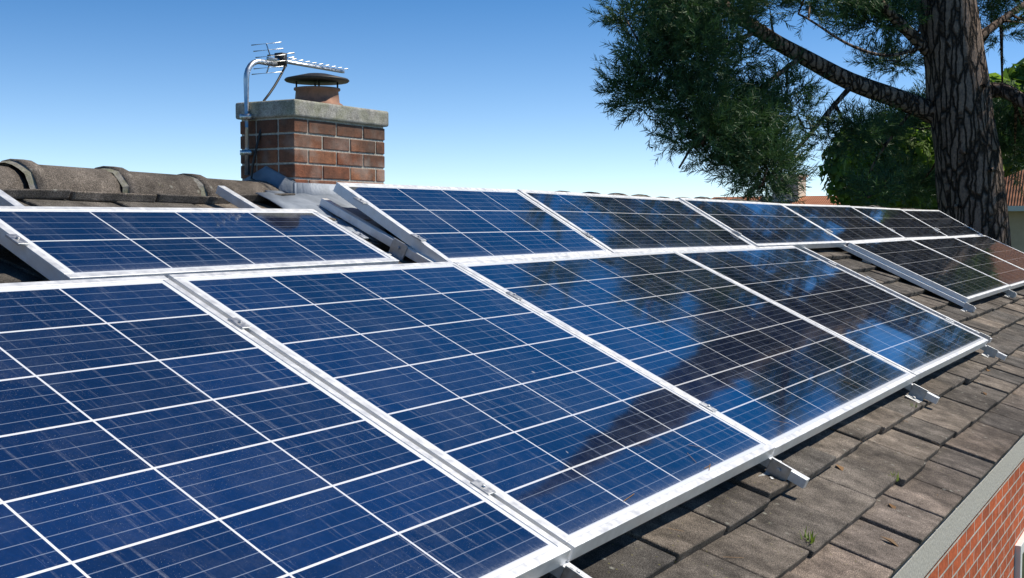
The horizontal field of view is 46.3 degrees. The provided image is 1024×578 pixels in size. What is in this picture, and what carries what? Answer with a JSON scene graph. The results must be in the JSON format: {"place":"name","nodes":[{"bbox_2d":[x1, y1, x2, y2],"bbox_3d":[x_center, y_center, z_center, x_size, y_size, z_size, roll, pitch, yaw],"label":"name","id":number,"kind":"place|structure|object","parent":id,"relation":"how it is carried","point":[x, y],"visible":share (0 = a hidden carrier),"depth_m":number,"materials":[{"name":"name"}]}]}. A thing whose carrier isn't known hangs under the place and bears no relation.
{"place":"outdoors","nodes":[
{"label":"outdoors","id":0,"kind":"place"},
{"bbox_2d":[0,189,1023,577],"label":"house","id":1,"kind":"structure","parent":0,"point":[954,445],"depth_m":5.21,"materials":[{"name":"brick"}]},
{"bbox_2d":[236,42,388,241],"bbox_3d":[-0.722,-0.524,5.895,1.499,1.445,1.552,2,4,30],"label":"chimney stack","id":2,"kind":"object","parent":1,"relation":"on","point":[310,147],"visible":0.57,"depth_m":6.08,"materials":[{"name":"brick"}]},
{"bbox_2d":[0,160,920,209],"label":"ridge mortar","id":3,"kind":"object","parent":1,"relation":"on","point":[33,185],"visible":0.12,"depth_m":5.07,"materials":[{"name":"grey concrete"}]},
{"bbox_2d":[0,159,921,209],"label":"ridge tiles","id":4,"kind":"object","parent":3,"relation":"on","point":[97,179],"visible":0.09,"depth_m":5.07,"materials":[{"name":"tile"}]},
{"bbox_2d":[0,182,1023,577],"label":"solar panels","id":5,"kind":"object","parent":1,"relation":"attached to","point":[514,384],"visible":1,"depth_m":4.12,"materials":[{"name":"glass"}]},
{"bbox_2d":[624,323,989,557],"bbox_3d":[1.988,0.700,6.041,0.702,0.445,9.249,2,4,30],"label":"roof debris","id":6,"kind":"object","parent":1,"relation":"on","point":[892,541],"visible":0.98,"depth_m":4.61,"materials":[{"name":"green plant"}]},
{"bbox_2d":[800,403,917,543],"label":"roof weeds","id":7,"kind":"object","parent":1,"relation":"on","point":[812,538],"visible":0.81,"depth_m":4.32,"materials":[{"name":"green plant"}]},
{"bbox_2d":[891,435,1023,577],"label":"eave bedding","id":8,"kind":"object","parent":1,"relation":"on","point":[926,556],"depth_m":5.53,"materials":[{"name":"grey concrete"}]},
{"bbox_2d":[1014,532,1023,577],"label":"window frame","id":9,"kind":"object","parent":1,"relation":"attached to","point":[1019,561],"depth_m":7.29,"materials":[{"name":"white plastic"}]},
{"bbox_2d":[0,0,1023,197],"label":"sky","id":10,"kind":"structure","parent":0,"point":[494,94],"materials":[{"name":"blue"}]},
{"bbox_2d":[711,175,839,204],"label":"house","id":11,"kind":"structure","parent":0,"point":[817,200],"depth_m":35.18,"materials":[{"name":"tile"}]},
{"bbox_2d":[1005,170,1023,252],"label":"house","id":12,"kind":"structure","parent":0,"point":[1015,203],"depth_m":27.84,"materials":[{"name":"tile"}]},
{"label":"ground","id":13,"kind":"structure","parent":0,"visible":0},
{"bbox_2d":[584,0,1023,246],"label":"pine tree","id":14,"kind":"object","parent":13,"relation":"on","point":[739,129],"visible":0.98,"depth_m":19.68,"materials":[{"name":"green plant"}]},
{"bbox_2d":[819,111,1004,209],"bbox_3d":[8.243,-0.572,24.958,3.675,6.515,3.964,2,4,30],"label":"broadleaf tree","id":15,"kind":"object","parent":13,"relation":"on","point":[924,152],"visible":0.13,"depth_m":23.89,"materials":[{"name":"green plant"}]},
{"bbox_2d":[989,58,1023,176],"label":"broadleaf tree","id":16,"kind":"object","parent":13,"relation":"on","point":[1014,74],"visible":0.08,"depth_m":46.25,"materials":[{"name":"green plant"}]}
]}

